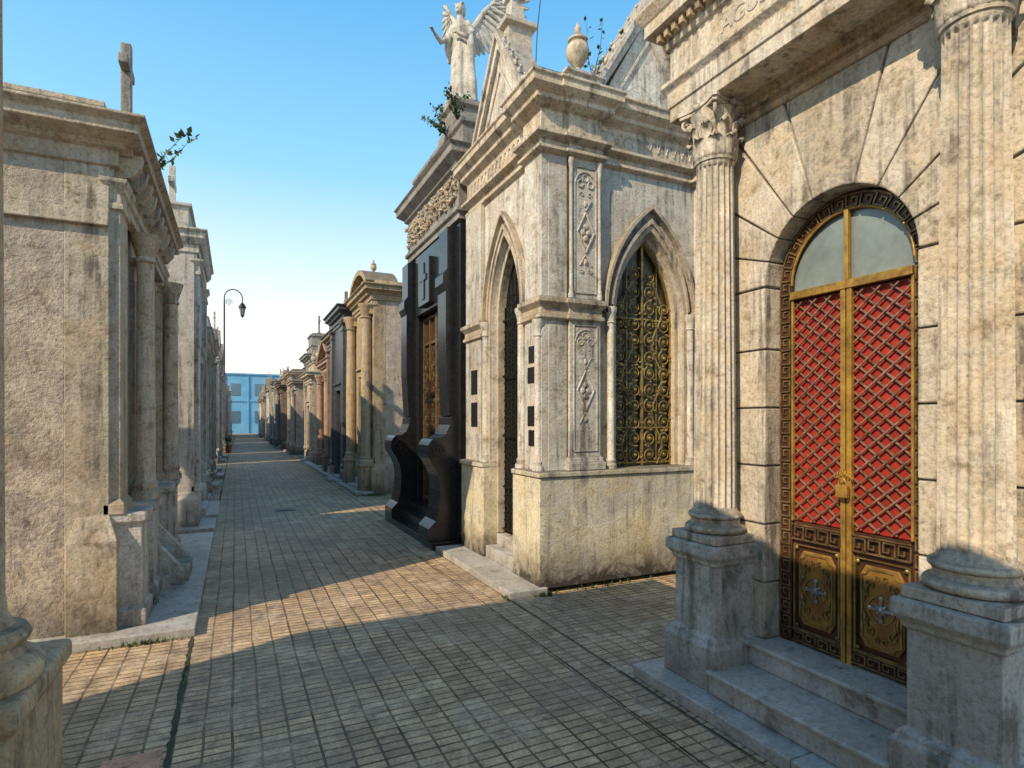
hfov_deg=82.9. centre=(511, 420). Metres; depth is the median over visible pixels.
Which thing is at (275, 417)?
plain tomb
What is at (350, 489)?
kerb slab
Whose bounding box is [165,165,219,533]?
pale mausoleum
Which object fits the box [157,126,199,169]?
roof twig
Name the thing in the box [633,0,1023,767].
columned mausoleum
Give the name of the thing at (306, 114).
sky
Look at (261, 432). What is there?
domed mausoleum
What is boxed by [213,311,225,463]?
gabled mausoleum
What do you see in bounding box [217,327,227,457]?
gabled mausoleum
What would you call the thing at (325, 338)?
flat roof mausoleum
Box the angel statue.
[429,0,529,109]
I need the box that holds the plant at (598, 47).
[583,16,623,73]
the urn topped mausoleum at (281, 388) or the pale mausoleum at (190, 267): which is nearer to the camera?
the pale mausoleum at (190, 267)
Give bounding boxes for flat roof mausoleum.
[207,316,221,470]
[207,326,219,488]
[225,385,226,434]
[320,291,347,471]
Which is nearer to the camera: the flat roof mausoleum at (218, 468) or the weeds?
the weeds
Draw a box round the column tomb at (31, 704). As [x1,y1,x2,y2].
[0,0,73,767]
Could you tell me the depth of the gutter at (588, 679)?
3.60 m
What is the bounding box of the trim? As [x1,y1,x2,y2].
[225,373,279,432]
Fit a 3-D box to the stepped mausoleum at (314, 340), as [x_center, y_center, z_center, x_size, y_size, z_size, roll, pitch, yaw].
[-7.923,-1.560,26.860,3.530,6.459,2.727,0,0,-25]
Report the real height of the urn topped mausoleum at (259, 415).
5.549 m
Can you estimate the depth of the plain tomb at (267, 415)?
48.15 m
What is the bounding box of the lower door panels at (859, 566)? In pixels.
[794,521,914,684]
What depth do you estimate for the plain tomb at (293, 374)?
30.85 m
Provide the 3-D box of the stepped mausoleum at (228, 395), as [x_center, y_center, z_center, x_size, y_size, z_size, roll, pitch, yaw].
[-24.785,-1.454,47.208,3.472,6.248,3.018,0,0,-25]
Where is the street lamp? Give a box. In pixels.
[223,289,245,439]
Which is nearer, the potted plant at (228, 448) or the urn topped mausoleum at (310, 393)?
the urn topped mausoleum at (310, 393)
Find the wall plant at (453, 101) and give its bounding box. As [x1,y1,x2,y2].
[443,81,470,119]
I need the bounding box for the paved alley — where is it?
[63,433,777,767]
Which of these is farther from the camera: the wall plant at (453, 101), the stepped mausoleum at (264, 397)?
the stepped mausoleum at (264, 397)
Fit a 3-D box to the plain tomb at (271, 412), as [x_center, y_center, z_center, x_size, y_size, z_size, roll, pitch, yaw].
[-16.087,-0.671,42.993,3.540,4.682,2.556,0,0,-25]
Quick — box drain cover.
[275,508,295,510]
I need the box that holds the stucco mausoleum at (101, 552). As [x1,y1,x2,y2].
[3,42,213,653]
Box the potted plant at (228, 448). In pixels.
[225,431,234,452]
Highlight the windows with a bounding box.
[231,383,263,422]
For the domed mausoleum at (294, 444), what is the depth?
28.70 m
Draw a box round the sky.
[3,0,639,373]
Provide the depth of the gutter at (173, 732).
3.31 m
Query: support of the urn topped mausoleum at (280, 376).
on the paved alley
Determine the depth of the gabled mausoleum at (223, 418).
29.46 m
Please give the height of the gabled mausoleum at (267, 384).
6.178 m
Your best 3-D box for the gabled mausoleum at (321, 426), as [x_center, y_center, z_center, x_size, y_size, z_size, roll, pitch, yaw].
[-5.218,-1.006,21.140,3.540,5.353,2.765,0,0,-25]
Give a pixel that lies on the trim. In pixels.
(251, 374)
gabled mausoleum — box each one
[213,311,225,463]
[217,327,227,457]
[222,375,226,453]
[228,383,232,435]
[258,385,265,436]
[264,373,274,439]
[314,326,330,469]
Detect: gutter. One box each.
[163,444,230,767]
[268,442,765,764]
[420,556,709,767]
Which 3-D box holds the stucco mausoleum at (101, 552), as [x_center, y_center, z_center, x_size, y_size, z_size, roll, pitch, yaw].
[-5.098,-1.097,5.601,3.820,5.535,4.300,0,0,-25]
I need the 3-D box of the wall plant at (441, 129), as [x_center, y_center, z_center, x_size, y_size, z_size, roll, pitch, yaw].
[-1.074,-4.245,8.093,0.420,0.380,0.344,0,0,-25]
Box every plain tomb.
[210,339,223,480]
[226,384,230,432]
[265,386,271,441]
[269,379,277,443]
[272,378,281,447]
[283,369,302,451]
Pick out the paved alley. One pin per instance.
(337, 627)
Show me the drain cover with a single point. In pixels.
(286, 509)
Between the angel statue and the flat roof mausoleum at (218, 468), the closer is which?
the angel statue
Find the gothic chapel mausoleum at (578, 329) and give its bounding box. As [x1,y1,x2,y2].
[436,0,696,599]
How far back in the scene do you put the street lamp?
36.75 m
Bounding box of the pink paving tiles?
[100,749,162,767]
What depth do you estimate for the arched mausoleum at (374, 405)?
13.27 m
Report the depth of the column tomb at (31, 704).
1.92 m
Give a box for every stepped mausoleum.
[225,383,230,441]
[262,377,271,437]
[299,316,324,458]
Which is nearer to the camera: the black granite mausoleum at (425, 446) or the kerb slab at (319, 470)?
the black granite mausoleum at (425, 446)
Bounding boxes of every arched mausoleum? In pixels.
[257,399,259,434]
[342,259,403,493]
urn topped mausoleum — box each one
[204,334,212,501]
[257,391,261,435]
[272,368,283,443]
[275,366,289,449]
[299,345,321,462]
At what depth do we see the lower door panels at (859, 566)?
3.09 m
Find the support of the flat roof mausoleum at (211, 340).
on the paved alley
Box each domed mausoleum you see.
[259,378,278,437]
[286,380,302,454]
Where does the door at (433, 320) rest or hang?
in the black granite mausoleum at (425, 446)
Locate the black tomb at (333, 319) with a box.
[323,303,352,481]
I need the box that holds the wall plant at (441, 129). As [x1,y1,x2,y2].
[421,103,446,135]
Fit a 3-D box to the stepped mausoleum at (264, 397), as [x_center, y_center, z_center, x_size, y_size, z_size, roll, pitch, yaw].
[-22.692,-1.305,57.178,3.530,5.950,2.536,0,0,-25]
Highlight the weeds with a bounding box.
[99,493,650,683]
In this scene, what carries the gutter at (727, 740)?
on the paved alley
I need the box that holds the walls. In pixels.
[225,375,279,432]
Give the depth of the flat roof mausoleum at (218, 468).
19.16 m
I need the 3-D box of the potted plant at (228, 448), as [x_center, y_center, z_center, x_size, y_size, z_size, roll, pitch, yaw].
[-14.977,1.101,30.530,0.681,1.138,0.779,0,0,35]
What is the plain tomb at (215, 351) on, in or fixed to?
on the paved alley
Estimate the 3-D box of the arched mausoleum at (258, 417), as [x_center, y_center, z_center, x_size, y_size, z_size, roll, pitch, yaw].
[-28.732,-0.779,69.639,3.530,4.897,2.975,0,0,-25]
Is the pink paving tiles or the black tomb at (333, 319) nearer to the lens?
the pink paving tiles
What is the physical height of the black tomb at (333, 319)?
4.880 m
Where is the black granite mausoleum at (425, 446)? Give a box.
[384,96,479,550]
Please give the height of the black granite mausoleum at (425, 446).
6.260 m
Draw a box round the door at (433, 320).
[426,318,440,500]
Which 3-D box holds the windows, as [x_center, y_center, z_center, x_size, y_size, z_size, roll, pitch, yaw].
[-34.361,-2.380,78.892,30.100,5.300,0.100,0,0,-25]
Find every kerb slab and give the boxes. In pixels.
[303,461,342,484]
[338,482,372,495]
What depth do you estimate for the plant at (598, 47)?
5.81 m

